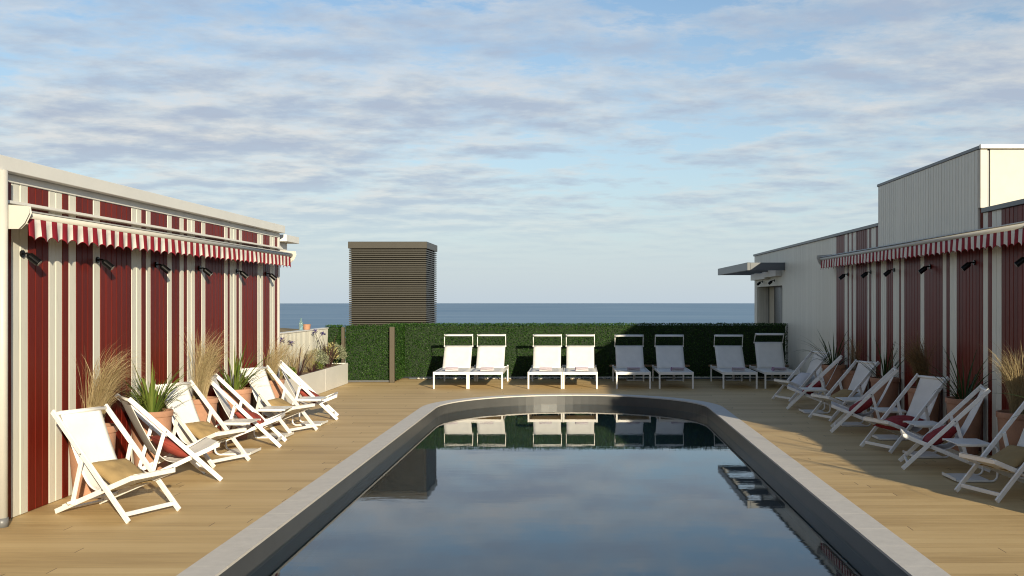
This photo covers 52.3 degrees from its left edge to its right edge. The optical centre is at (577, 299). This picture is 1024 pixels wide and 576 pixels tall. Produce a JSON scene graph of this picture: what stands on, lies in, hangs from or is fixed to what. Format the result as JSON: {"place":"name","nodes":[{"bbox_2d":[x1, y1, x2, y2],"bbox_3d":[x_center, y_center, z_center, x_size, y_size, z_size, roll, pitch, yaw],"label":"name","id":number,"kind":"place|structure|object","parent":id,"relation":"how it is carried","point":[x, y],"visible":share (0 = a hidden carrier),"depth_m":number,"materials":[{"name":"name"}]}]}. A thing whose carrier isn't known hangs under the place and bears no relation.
{"place":"outdoors","nodes":[
{"label":"outdoors","id":0,"kind":"place"},
{"bbox_2d":[280,328,298,331],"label":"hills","id":1,"kind":"structure","parent":0,"point":[285,329],"depth_m":504.16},
{"bbox_2d":[280,335,299,377],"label":"feather grass","id":2,"kind":"object","parent":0,"point":[283,358],"depth_m":18.18,"materials":[{"name":"plant"}]},
{"bbox_2d":[282,339,306,372],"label":"feather grass","id":3,"kind":"object","parent":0,"point":[289,361],"depth_m":19.13,"materials":[{"name":"plant"}]},
{"bbox_2d":[300,343,319,371],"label":"feather grass","id":4,"kind":"object","parent":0,"point":[310,359],"depth_m":20.20,"materials":[{"name":"plant"}]},
{"bbox_2d":[348,242,436,325],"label":"louvred tower","id":5,"kind":"structure","parent":0,"point":[393,282],"depth_m":29.50,"materials":[{"name":"wood"}]},
{"bbox_2d":[0,377,1023,575],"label":"deck","id":6,"kind":"structure","parent":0,"point":[922,506],"depth_m":10.16,"materials":[{"name":"wood"}]},
{"bbox_2d":[68,342,152,498],"bbox_3d":[-4.365,1.068,9.756,0.848,1.564,0.641,0,0,-29],"label":"potted plant","id":7,"kind":"object","parent":6,"relation":"on","point":[102,390],"visible":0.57,"depth_m":9.70,"materials":[{"name":"plant"}]},
{"bbox_2d":[50,404,180,523],"bbox_3d":[-3.996,1.400,9.004,0.923,0.905,0.600,0,0,24],"label":"deck chair","id":8,"kind":"object","parent":6,"relation":"on","point":[85,431],"visible":0.9,"depth_m":9.05,"materials":[{"name":"white paint"}]},
{"bbox_2d":[92,458,153,485],"bbox_3d":[-3.951,1.499,8.985,0.406,0.127,0.406,29,11,26],"label":"cushion","id":9,"kind":"object","parent":8,"relation":"on","point":[112,471],"visible":0.84,"depth_m":8.91,"materials":[{"name":"beige fabric"}]},
{"bbox_2d":[0,155,298,518],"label":"beach house","id":10,"kind":"structure","parent":6,"relation":"on","point":[65,300],"depth_m":10.53,"materials":[{"name":"beige paint"}]},
{"bbox_2d":[0,169,8,527],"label":"drainpipe","id":11,"kind":"object","parent":10,"relation":"attached to","point":[4,520],"visible":1,"depth_m":8.42,"materials":[{"name":"beige metal"}]},
{"bbox_2d":[20,250,41,265],"bbox_3d":[-4.689,-0.352,8.929,0.172,0.139,0.071,0,0,-7],"label":"wall spotlight","id":12,"kind":"object","parent":10,"relation":"attached to","point":[34,259],"depth_m":8.91,"materials":[{"name":"black metal"}]},
{"bbox_2d":[96,257,114,270],"bbox_3d":[-4.689,-0.352,10.332,0.172,0.139,0.071,0,0,-7],"label":"wall spotlight","id":13,"kind":"object","parent":10,"relation":"attached to","point":[107,264],"depth_m":10.31,"materials":[{"name":"black metal"}]},
{"bbox_2d":[8,205,295,267],"bbox_3d":[-4.617,-0.630,12.510,0.291,0.298,8.050,0,0,0],"label":"awning","id":14,"kind":"object","parent":10,"relation":"attached to","point":[47,227],"visible":1,"depth_m":10.51,"materials":[{"name":"red fabric"}]},
{"bbox_2d":[155,262,170,273],"bbox_3d":[-4.689,-0.352,11.768,0.172,0.139,0.071,0,0,-7],"label":"wall spotlight","id":15,"kind":"object","parent":10,"relation":"attached to","point":[165,268],"depth_m":11.74,"materials":[{"name":"black metal"}]},
{"bbox_2d":[198,266,212,276],"bbox_3d":[-4.689,-0.352,13.114,0.172,0.139,0.071,0,0,-7],"label":"wall spotlight","id":16,"kind":"object","parent":10,"relation":"attached to","point":[208,272],"depth_m":13.09,"materials":[{"name":"black metal"}]},
{"bbox_2d":[236,269,248,278],"bbox_3d":[-4.689,-0.352,14.548,0.172,0.139,0.071,0,0,-7],"label":"wall spotlight","id":17,"kind":"object","parent":10,"relation":"attached to","point":[243,274],"depth_m":14.53,"materials":[{"name":"black metal"}]},
{"bbox_2d":[266,272,276,280],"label":"wall spotlight","id":18,"kind":"object","parent":10,"relation":"attached to","point":[273,276],"depth_m":15.91,"materials":[{"name":"black metal"}]},
{"bbox_2d":[120,359,202,471],"bbox_3d":[-4.545,1.230,11.057,1.024,1.240,1.253,0,0,0],"label":"potted plant","id":19,"kind":"object","parent":6,"relation":"on","point":[148,403],"visible":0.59,"depth_m":10.98,"materials":[{"name":"green plant"}]},
{"bbox_2d":[114,393,222,480],"bbox_3d":[-4.148,1.400,10.540,0.924,0.905,0.600,0,0,-36],"label":"deck chair","id":20,"kind":"object","parent":6,"relation":"on","point":[197,449],"visible":0.81,"depth_m":10.44,"materials":[{"name":"white paint"}]},
{"bbox_2d":[149,435,189,457],"bbox_3d":[-4.116,1.500,10.564,0.406,0.153,0.406,36,-20,-32],"label":"cushion","id":21,"kind":"object","parent":20,"relation":"on","point":[170,446],"visible":0.72,"depth_m":10.43,"materials":[{"name":"red fabric"}]},
{"bbox_2d":[155,380,250,467],"bbox_3d":[-4.269,1.400,11.804,0.923,0.905,0.600,0,0,24],"label":"deck chair","id":22,"kind":"object","parent":6,"relation":"on","point":[183,414],"visible":0.56,"depth_m":11.88,"materials":[{"name":"white paint"}]},
{"bbox_2d":[185,421,229,440],"bbox_3d":[-4.223,1.498,11.784,0.406,0.127,0.406,29,11,26],"label":"cushion","id":23,"kind":"object","parent":22,"relation":"on","point":[200,429],"visible":0.62,"depth_m":11.70,"materials":[{"name":"beige fabric"}]},
{"bbox_2d":[182,326,237,453],"bbox_3d":[-4.389,1.066,12.596,0.854,1.569,0.692,0,0,-40],"label":"potted plant","id":24,"kind":"object","parent":6,"relation":"on","point":[205,370],"visible":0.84,"depth_m":12.47,"materials":[{"name":"plant"}]},
{"bbox_2d":[214,419,260,455],"bbox_3d":[-4.079,1.653,12.485,0.437,0.392,0.417,0,0,0],"label":"side table","id":25,"kind":"object","parent":6,"relation":"on","point":[231,452],"visible":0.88,"depth_m":12.39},
{"bbox_2d":[210,373,286,447],"bbox_3d":[-4.182,1.400,13.153,0.924,0.905,0.600,0,0,-9],"label":"deck chair","id":26,"kind":"object","parent":6,"relation":"on","point":[223,396],"visible":0.67,"depth_m":12.98,"materials":[{"name":"white paint"}]},
{"bbox_2d":[235,408,264,427],"bbox_3d":[-4.143,1.500,13.159,0.406,0.154,0.406,31,-5,-14],"label":"cushion","id":27,"kind":"object","parent":26,"relation":"on","point":[240,415],"visible":0.61,"depth_m":13.04,"materials":[{"name":"red fabric"}]},
{"bbox_2d":[217,341,283,439],"bbox_3d":[-4.554,1.190,13.852,1.221,1.321,1.170,0,0,0],"label":"potted plant","id":28,"kind":"object","parent":6,"relation":"on","point":[244,392],"visible":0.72,"depth_m":13.68,"materials":[{"name":"green plant"}]},
{"bbox_2d":[253,406,293,438],"bbox_3d":[-4.088,1.653,13.985,0.437,0.392,0.417,0,0,0],"label":"side table","id":29,"kind":"object","parent":6,"relation":"on","point":[274,409],"visible":0.62,"depth_m":13.80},
{"bbox_2d":[256,333,298,425],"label":"potted plant","id":30,"kind":"object","parent":6,"relation":"on","point":[274,364],"visible":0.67,"depth_m":15.31,"materials":[{"name":"plant"}]},
{"bbox_2d":[240,365,317,432],"bbox_3d":[-4.184,1.400,14.551,0.924,0.905,0.600,0,0,23],"label":"deck chair","id":31,"kind":"object","parent":6,"relation":"on","point":[261,387],"visible":0.68,"depth_m":14.63,"materials":[{"name":"white paint"}]},
{"bbox_2d":[262,398,293,414],"bbox_3d":[-4.138,1.498,14.531,0.406,0.129,0.406,27,10,15],"label":"cushion","id":32,"kind":"object","parent":31,"relation":"on","point":[277,402],"visible":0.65,"depth_m":14.47,"materials":[{"name":"beige fabric"}]},
{"bbox_2d":[280,328,328,369],"bbox_3d":[-5.586,1.239,19.890,0.148,1.222,6.280,0,0,0],"label":"boarded fence","id":33,"kind":"object","parent":6,"relation":"on","point":[307,337],"visible":0.16,"depth_m":20.97,"materials":[{"name":"beige paint"}]},
{"bbox_2d":[299,318,302,329],"bbox_3d":[-5.585,0.502,21.000,0.088,0.250,0.088,0,0,0],"label":"glass bottle","id":34,"kind":"object","parent":33,"relation":"on","point":[300,325],"visible":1,"depth_m":20.96,"materials":[{"name":"teal"}]},
{"bbox_2d":[303,324,310,329],"bbox_3d":[-5.585,0.572,21.450,0.156,0.112,0.156,0,0,0],"label":"terracotta cup","id":35,"kind":"object","parent":33,"relation":"on","point":[306,326],"visible":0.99,"depth_m":21.39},
{"bbox_2d":[280,360,338,419],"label":"deck chair","id":36,"kind":"object","parent":6,"relation":"on","point":[303,385],"visible":0.62,"depth_m":15.91,"materials":[{"name":"white paint"}]},
{"bbox_2d":[300,388,321,402],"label":"cushion","id":37,"kind":"object","parent":36,"relation":"on","point":[303,393],"visible":0.45,"depth_m":15.94,"materials":[{"name":"red fabric"}]},
{"bbox_2d":[292,397,327,425],"bbox_3d":[-3.953,1.653,15.365,0.437,0.392,0.417,0,0,0],"label":"side table","id":38,"kind":"object","parent":6,"relation":"on","point":[307,423],"visible":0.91,"depth_m":15.24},
{"bbox_2d":[280,363,347,403],"bbox_3d":[-5.270,1.617,19.815,0.460,0.457,6.030,0,0,0],"label":"planter box","id":39,"kind":"object","parent":6,"relation":"on","point":[324,379],"visible":0.35,"depth_m":20.63,"materials":[{"name":"beige concrete"}]},
{"bbox_2d":[291,345,311,374],"bbox_3d":[-5.185,1.127,19.335,0.743,0.625,0.516,0,0,13],"label":"purple flax","id":40,"kind":"object","parent":39,"relation":"on","point":[298,367],"visible":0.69,"depth_m":19.36,"materials":[{"name":"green plant"}]},
{"bbox_2d":[305,358,324,371],"bbox_3d":[-5.170,1.285,20.125,0.479,0.310,0.525,0,0,-35],"label":"purple flax","id":41,"kind":"object","parent":39,"relation":"in","point":[314,368],"visible":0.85,"depth_m":20.11,"materials":[{"name":"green plant"}]},
{"bbox_2d":[304,348,329,364],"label":"silver shrub","id":42,"kind":"object","parent":39,"relation":"in","point":[324,357],"visible":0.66,"depth_m":20.92,"materials":[{"name":"green plant"}]},
{"bbox_2d":[311,360,322,368],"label":"green shrub","id":43,"kind":"object","parent":39,"relation":"in","point":[319,364],"visible":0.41,"depth_m":20.52,"materials":[{"name":"green plant"}]},
{"bbox_2d":[312,329,325,366],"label":"agapanthus","id":44,"kind":"object","parent":39,"relation":"on","point":[316,331],"visible":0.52,"depth_m":21.47,"materials":[{"name":"purple plant"}]},
{"bbox_2d":[315,335,342,366],"bbox_3d":[-5.205,1.042,21.728,0.750,0.796,0.696,0,0,18],"label":"purple flax","id":45,"kind":"object","parent":39,"relation":"on","point":[330,357],"visible":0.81,"depth_m":21.70,"materials":[{"name":"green plant"}]},
{"bbox_2d":[322,342,338,361],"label":"yellow shrub","id":46,"kind":"object","parent":39,"relation":"in","point":[329,346],"visible":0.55,"depth_m":21.95,"materials":[{"name":"plant"}]},
{"bbox_2d":[326,342,348,364],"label":"silver shrub","id":47,"kind":"object","parent":39,"relation":"in","point":[342,354],"visible":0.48,"depth_m":22.41,"materials":[{"name":"green plant"}]},
{"bbox_2d":[325,324,343,362],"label":"box hedge","id":48,"kind":"object","parent":6,"relation":"on","point":[334,331],"visible":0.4,"depth_m":23.15,"materials":[{"name":"green plant"}]},
{"bbox_2d":[341,324,394,382],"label":"hedge gate","id":49,"kind":"structure","parent":6,"relation":"on","point":[370,349],"depth_m":23.15,"materials":[{"name":"green plant"}]},
{"bbox_2d":[382,323,406,379],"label":"box hedge","id":50,"kind":"object","parent":6,"relation":"on","point":[399,352],"visible":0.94,"depth_m":23.51,"materials":[{"name":"green plant"}]},
{"bbox_2d":[433,334,475,388],"bbox_3d":[-2.637,1.311,22.439,0.720,1.078,1.976,0,0,-1],"label":"sun lounger","id":51,"kind":"object","parent":6,"relation":"on","point":[459,356],"visible":0.9,"depth_m":22.86,"materials":[{"name":"white"}]},
{"bbox_2d":[445,367,458,370],"bbox_3d":[-2.643,1.466,21.869,0.272,0.077,0.208,0,0,-3],"label":"folded towel","id":52,"kind":"object","parent":51,"relation":"on","point":[451,369],"visible":1,"depth_m":21.78,"materials":[{"name":"fabric"}]},
{"bbox_2d":[468,334,508,388],"bbox_3d":[-1.909,1.311,22.439,0.720,1.078,1.976,0,0,0],"label":"sun lounger","id":53,"kind":"object","parent":6,"relation":"on","point":[491,356],"visible":0.94,"depth_m":22.87,"materials":[{"name":"white"}]},
{"bbox_2d":[480,367,493,370],"bbox_3d":[-1.902,1.466,21.899,0.272,0.077,0.208,0,0,2],"label":"folded towel","id":54,"kind":"object","parent":53,"relation":"on","point":[487,369],"visible":1,"depth_m":21.81,"materials":[{"name":"fabric"}]},
{"bbox_2d":[528,334,563,388],"bbox_3d":[-0.672,1.313,22.439,0.720,1.074,1.976,0,0,0],"label":"sun lounger","id":55,"kind":"object","parent":6,"relation":"on","point":[546,355],"visible":0.96,"depth_m":22.87,"materials":[{"name":"white"}]},
{"bbox_2d":[539,367,551,370],"bbox_3d":[-0.672,1.466,21.929,0.272,0.077,0.208,0,0,-1],"label":"folded towel","id":56,"kind":"object","parent":55,"relation":"on","point":[545,368],"visible":1,"depth_m":21.84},
{"bbox_2d":[177,394,950,575],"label":"swimming pool","id":57,"kind":"structure","parent":6,"relation":"in","point":[881,548],"depth_m":10.05,"materials":[{"name":"concrete"}]},
{"bbox_2d":[246,404,883,575],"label":"pool water","id":58,"kind":"structure","parent":57,"relation":"in","point":[572,490],"depth_m":9.99,"materials":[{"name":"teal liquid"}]},
{"bbox_2d":[563,334,597,388],"bbox_3d":[0.059,1.313,22.439,0.720,1.074,1.976,0,0,0],"label":"sun lounger","id":59,"kind":"object","parent":6,"relation":"on","point":[580,355],"visible":0.93,"depth_m":22.87,"materials":[{"name":"white"}]},
{"bbox_2d":[575,367,587,370],"bbox_3d":[0.085,1.466,21.869,0.272,0.077,0.208,0,0,-4],"label":"folded towel","id":60,"kind":"object","parent":59,"relation":"on","point":[581,368],"visible":1,"depth_m":21.78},
{"bbox_2d":[402,322,787,376],"bbox_3d":[0.400,1.177,24.275,8.993,1.293,0.420,0,0,0],"label":"box hedge","id":61,"kind":"object","parent":6,"relation":"on","point":[424,349],"visible":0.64,"depth_m":24.15,"materials":[{"name":"green plant"}]},
{"bbox_2d":[409,377,787,378],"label":"kerb","id":62,"kind":"structure","parent":6,"relation":"on","point":[611,377],"depth_m":24.11,"materials":[{"name":"beige stone"}]},
{"bbox_2d":[609,365,649,380],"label":"wooden table","id":63,"kind":"object","parent":6,"relation":"on","point":[634,378],"visible":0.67,"depth_m":23.61,"materials":[{"name":"brown wood"}]},
{"bbox_2d":[612,335,650,388],"bbox_3d":[1.147,1.317,22.439,0.720,1.067,1.976,0,0,0],"label":"sun lounger","id":64,"kind":"object","parent":6,"relation":"on","point":[627,356],"visible":0.95,"depth_m":22.86,"materials":[{"name":"white"}]},
{"bbox_2d":[627,367,639,370],"bbox_3d":[1.181,1.466,21.899,0.272,0.077,0.208,0,0,3],"label":"folded towel","id":65,"kind":"object","parent":64,"relation":"on","point":[633,368],"visible":1,"depth_m":21.81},
{"bbox_2d":[650,365,689,380],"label":"wooden table","id":66,"kind":"object","parent":6,"relation":"on","point":[673,379],"visible":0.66,"depth_m":23.60,"materials":[{"name":"brown wood"}]},
{"bbox_2d":[652,335,693,388],"bbox_3d":[2.037,1.317,22.439,0.720,1.067,1.976,0,0,0],"label":"sun lounger","id":67,"kind":"object","parent":6,"relation":"on","point":[668,357],"visible":0.94,"depth_m":22.87,"materials":[{"name":"white"}]},
{"bbox_2d":[671,367,684,370],"bbox_3d":[2.107,1.466,21.929,0.272,0.077,0.208,0,0,-2],"label":"folded towel","id":68,"kind":"object","parent":67,"relation":"on","point":[677,368],"visible":1,"depth_m":21.84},
{"bbox_2d":[708,365,748,380],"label":"wooden table","id":69,"kind":"object","parent":6,"relation":"on","point":[733,378],"visible":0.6,"depth_m":23.63,"materials":[{"name":"brown wood"}]},
{"bbox_2d":[710,335,757,388],"bbox_3d":[3.352,1.317,22.439,0.720,1.067,1.976,0,0,0],"label":"sun lounger","id":70,"kind":"object","parent":6,"relation":"on","point":[728,357],"visible":0.96,"depth_m":22.87,"materials":[{"name":"white"}]},
{"bbox_2d":[732,367,744,370],"bbox_3d":[3.383,1.466,21.869,0.272,0.077,0.207,0,0,6],"label":"folded towel","id":71,"kind":"object","parent":70,"relation":"on","point":[738,368],"visible":1,"depth_m":21.78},
{"bbox_2d":[751,365,788,380],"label":"wooden table","id":72,"kind":"object","parent":6,"relation":"on","point":[772,378],"visible":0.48,"depth_m":23.65,"materials":[{"name":"brown wood"}]},
{"bbox_2d":[749,333,797,388],"bbox_3d":[4.223,1.298,22.439,0.720,1.105,1.976,0,0,0],"label":"sun lounger","id":73,"kind":"object","parent":6,"relation":"on","point":[769,355],"visible":0.85,"depth_m":22.82,"materials":[{"name":"white"}]},
{"bbox_2d":[771,367,786,370],"bbox_3d":[4.239,1.466,21.899,0.272,0.077,0.208,0,0,-7],"label":"folded towel","id":74,"kind":"object","parent":73,"relation":"on","point":[778,368],"visible":1,"depth_m":21.82,"materials":[{"name":"fabric"}]},
{"bbox_2d":[772,350,830,401],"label":"deck chair","id":75,"kind":"object","parent":6,"relation":"on","point":[814,368],"visible":0.62,"depth_m":19.09,"materials":[{"name":"white paint"}]},
{"bbox_2d":[791,373,810,385],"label":"cushion","id":76,"kind":"object","parent":75,"relation":"on","point":[799,378],"visible":0.68,"depth_m":18.93,"materials":[{"name":"fabric"}]},
{"bbox_2d":[786,355,842,409],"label":"deck chair","id":77,"kind":"object","parent":6,"relation":"on","point":[813,382],"visible":0.7,"depth_m":17.38,"materials":[{"name":"white paint"}]},
{"bbox_2d":[802,381,821,393],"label":"cushion","id":78,"kind":"object","parent":77,"relation":"on","point":[818,384],"visible":0.4,"depth_m":17.43,"materials":[{"name":"fabric"}]},
{"bbox_2d":[799,387,830,413],"bbox_3d":[3.873,1.653,16.985,0.437,0.392,0.417,0,0,0],"label":"side table","id":79,"kind":"object","parent":6,"relation":"on","point":[812,389],"visible":0.9,"depth_m":16.80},
{"bbox_2d":[797,331,847,394],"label":"potted plant","id":80,"kind":"object","parent":6,"relation":"on","point":[836,376],"visible":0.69,"depth_m":18.71,"materials":[{"name":"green plant"}]},
{"bbox_2d":[808,360,879,421],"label":"deck chair","id":81,"kind":"object","parent":6,"relation":"on","point":[860,378],"visible":0.68,"depth_m":16.08,"materials":[{"name":"white paint"}]},
{"bbox_2d":[830,389,857,403],"bbox_3d":[4.061,1.497,16.018,0.406,0.127,0.406,-27,9,-14],"label":"cushion","id":82,"kind":"object","parent":81,"relation":"on","point":[844,393],"visible":0.58,"depth_m":15.96,"materials":[{"name":"beige fabric"}]},
{"bbox_2d":[837,334,866,394],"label":"potted plant","id":83,"kind":"object","parent":6,"relation":"on","point":[847,379],"visible":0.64,"depth_m":17.39,"materials":[{"name":"brown plant"}]},
{"bbox_2d":[835,397,871,426],"bbox_3d":[4.046,1.653,15.265,0.437,0.392,0.417,0,0,0],"label":"side table","id":84,"kind":"object","parent":6,"relation":"on","point":[851,424],"visible":0.59,"depth_m":15.12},
{"bbox_2d":[830,366,897,432],"bbox_3d":[4.010,1.400,14.565,0.924,0.905,0.600,0,0,14],"label":"deck chair","id":85,"kind":"object","parent":6,"relation":"on","point":[868,394],"visible":0.89,"depth_m":14.39,"materials":[{"name":"white paint"}]},
{"bbox_2d":[849,398,872,413],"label":"cushion","id":86,"kind":"object","parent":85,"relation":"on","point":[868,403],"visible":0.71,"depth_m":14.41,"materials":[{"name":"fabric"}]},
{"bbox_2d":[850,340,903,418],"bbox_3d":[4.799,1.200,15.650,1.078,1.300,1.105,0,0,-39],"label":"potted plant","id":87,"kind":"object","parent":6,"relation":"on","point":[890,397],"visible":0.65,"depth_m":15.58,"materials":[{"name":"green plant"}]},
{"bbox_2d":[870,407,907,439],"bbox_3d":[4.150,1.653,13.805,0.437,0.392,0.417,0,0,0],"label":"side table","id":88,"kind":"object","parent":6,"relation":"on","point":[886,436],"visible":0.54,"depth_m":13.74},
{"bbox_2d":[860,373,949,453],"bbox_3d":[4.048,1.400,12.873,0.924,0.905,0.600,0,0,-22],"label":"deck chair","id":89,"kind":"object","parent":6,"relation":"on","point":[923,401],"visible":0.71,"depth_m":12.96,"materials":[{"name":"white paint"}]},
{"bbox_2d":[873,415,923,430],"bbox_3d":[3.969,1.524,12.841,0.426,0.147,0.466,-13,5,-27],"label":"cushion","id":90,"kind":"object","parent":89,"relation":"on","point":[898,419],"visible":0.69,"depth_m":12.75,"materials":[{"name":"fabric"}]},
{"bbox_2d":[891,331,940,435],"bbox_3d":[4.524,1.084,14.004,0.674,1.531,0.611,0,0,-25],"label":"potted plant","id":91,"kind":"object","parent":6,"relation":"on","point":[919,358],"visible":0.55,"depth_m":13.93,"materials":[{"name":"green plant"}]},
{"bbox_2d":[902,421,948,457],"bbox_3d":[4.113,1.653,12.265,0.437,0.392,0.417,0,0,0],"label":"side table","id":92,"kind":"object","parent":6,"relation":"on","point":[926,424],"visible":0.48,"depth_m":12.19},
{"bbox_2d":[898,384,990,472],"bbox_3d":[4.024,1.400,11.440,0.923,0.905,0.600,0,0,14],"label":"deck chair","id":93,"kind":"object","parent":6,"relation":"on","point":[972,408],"visible":0.81,"depth_m":11.27,"materials":[{"name":"white paint"}]},
{"bbox_2d":[922,424,956,444],"bbox_3d":[3.985,1.500,11.449,0.406,0.150,0.406,-30,-7,8],"label":"cushion","id":94,"kind":"object","parent":93,"relation":"on","point":[949,433],"visible":0.66,"depth_m":11.31,"materials":[{"name":"fabric"}]},
{"bbox_2d":[915,343,1001,454],"bbox_3d":[4.672,1.172,12.531,1.384,1.357,1.169,0,0,28],"label":"potted plant","id":95,"kind":"object","parent":6,"relation":"on","point":[952,402],"visible":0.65,"depth_m":12.36,"materials":[{"name":"green plant"}]},
{"bbox_2d":[942,438,998,481],"bbox_3d":[4.031,1.653,10.685,0.437,0.392,0.417,0,0,0],"label":"side table","id":96,"kind":"object","parent":6,"relation":"on","point":[967,442],"visible":0.89,"depth_m":10.57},
{"bbox_2d":[954,401,1023,502],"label":"deck chair","id":97,"kind":"object","parent":6,"relation":"on","point":[1014,474],"visible":0.92,"depth_m":9.93,"materials":[{"name":"white paint"}]},
{"bbox_2d":[980,445,1023,471],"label":"cushion","id":98,"kind":"object","parent":97,"relation":"on","point":[1011,455],"visible":0.81,"depth_m":9.75,"materials":[{"name":"beige fabric"}]},
{"bbox_2d":[981,339,1023,476],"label":"potted plant","id":99,"kind":"object","parent":6,"relation":"on","point":[1014,387],"visible":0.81,"depth_m":10.88,"materials":[{"name":"ceramic"}]},
{"bbox_2d":[0,0,1023,302],"label":"sky","id":100,"kind":"structure","parent":0,"point":[548,151],"materials":[{"name":"blue"}]},
{"bbox_2d":[280,303,753,328],"bbox_3d":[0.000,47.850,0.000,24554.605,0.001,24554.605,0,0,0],"label":"sea","id":101,"kind":"structure","parent":0,"point":[318,315],"depth_m":3480.13,"materials":[{"name":"liquid"}]},
{"bbox_2d":[417,377,627,378],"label":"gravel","id":102,"kind":"structure","parent":0,"point":[521,378],"depth_m":23.99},
{"bbox_2d":[751,144,1023,455],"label":"beach house","id":103,"kind":"structure","parent":0,"point":[952,306],"depth_m":14.49,"materials":[{"name":"beige paint"}]},
{"bbox_2d":[718,262,784,274],"bbox_3d":[4.635,-0.773,27.030,1.290,0.186,5.140,0,0,0],"label":"door canopy","id":104,"kind":"object","parent":103,"relation":"attached to","point":[748,268],"visible":0.91,"depth_m":25.16,"materials":[{"name":"grey metal"}]},
{"bbox_2d":[768,287,781,324],"bbox_3d":[5.182,0.755,26.510,0.033,2.150,3.280,0,0,0],"label":"door","id":105,"kind":"structure","parent":103,"relation":"in","point":[774,293],"depth_m":27.18,"materials":[{"name":"wood"}]},
{"bbox_2d":[861,270,870,277],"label":"wall spotlight","id":106,"kind":"object","parent":103,"relation":"attached to","point":[864,274],"depth_m":17.28,"materials":[{"name":"black metal"}]},
{"bbox_2d":[883,268,894,276],"bbox_3d":[4.796,-0.412,16.026,0.172,0.139,0.071,0,0,7],"label":"wall spotlight","id":107,"kind":"object","parent":103,"relation":"attached to","point":[886,273],"depth_m":16.00,"materials":[{"name":"black metal"}]},
{"bbox_2d":[817,221,1023,268],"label":"awning","id":108,"kind":"object","parent":103,"relation":"attached to","point":[1007,235],"visible":1,"depth_m":13.45,"materials":[{"name":"red fabric"}]},
{"bbox_2d":[918,264,930,273],"bbox_3d":[4.796,-0.412,14.380,0.172,0.139,0.071,0,0,7],"label":"wall spotlight","id":109,"kind":"object","parent":103,"relation":"attached to","point":[923,269],"depth_m":14.36,"materials":[{"name":"black metal"}]},
{"bbox_2d":[961,260,975,270],"bbox_3d":[4.796,-0.412,12.778,0.172,0.139,0.071,0,0,7],"label":"wall spotlight","id":110,"kind":"object","parent":103,"relation":"attached to","point":[965,266],"depth_m":12.76,"materials":[{"name":"black metal"}]},
{"bbox_2d":[1014,257,1023,266],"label":"wall spotlight","id":111,"kind":"object","parent":103,"relation":"attached to","point":[1019,262],"depth_m":11.19,"materials":[{"name":"black metal"}]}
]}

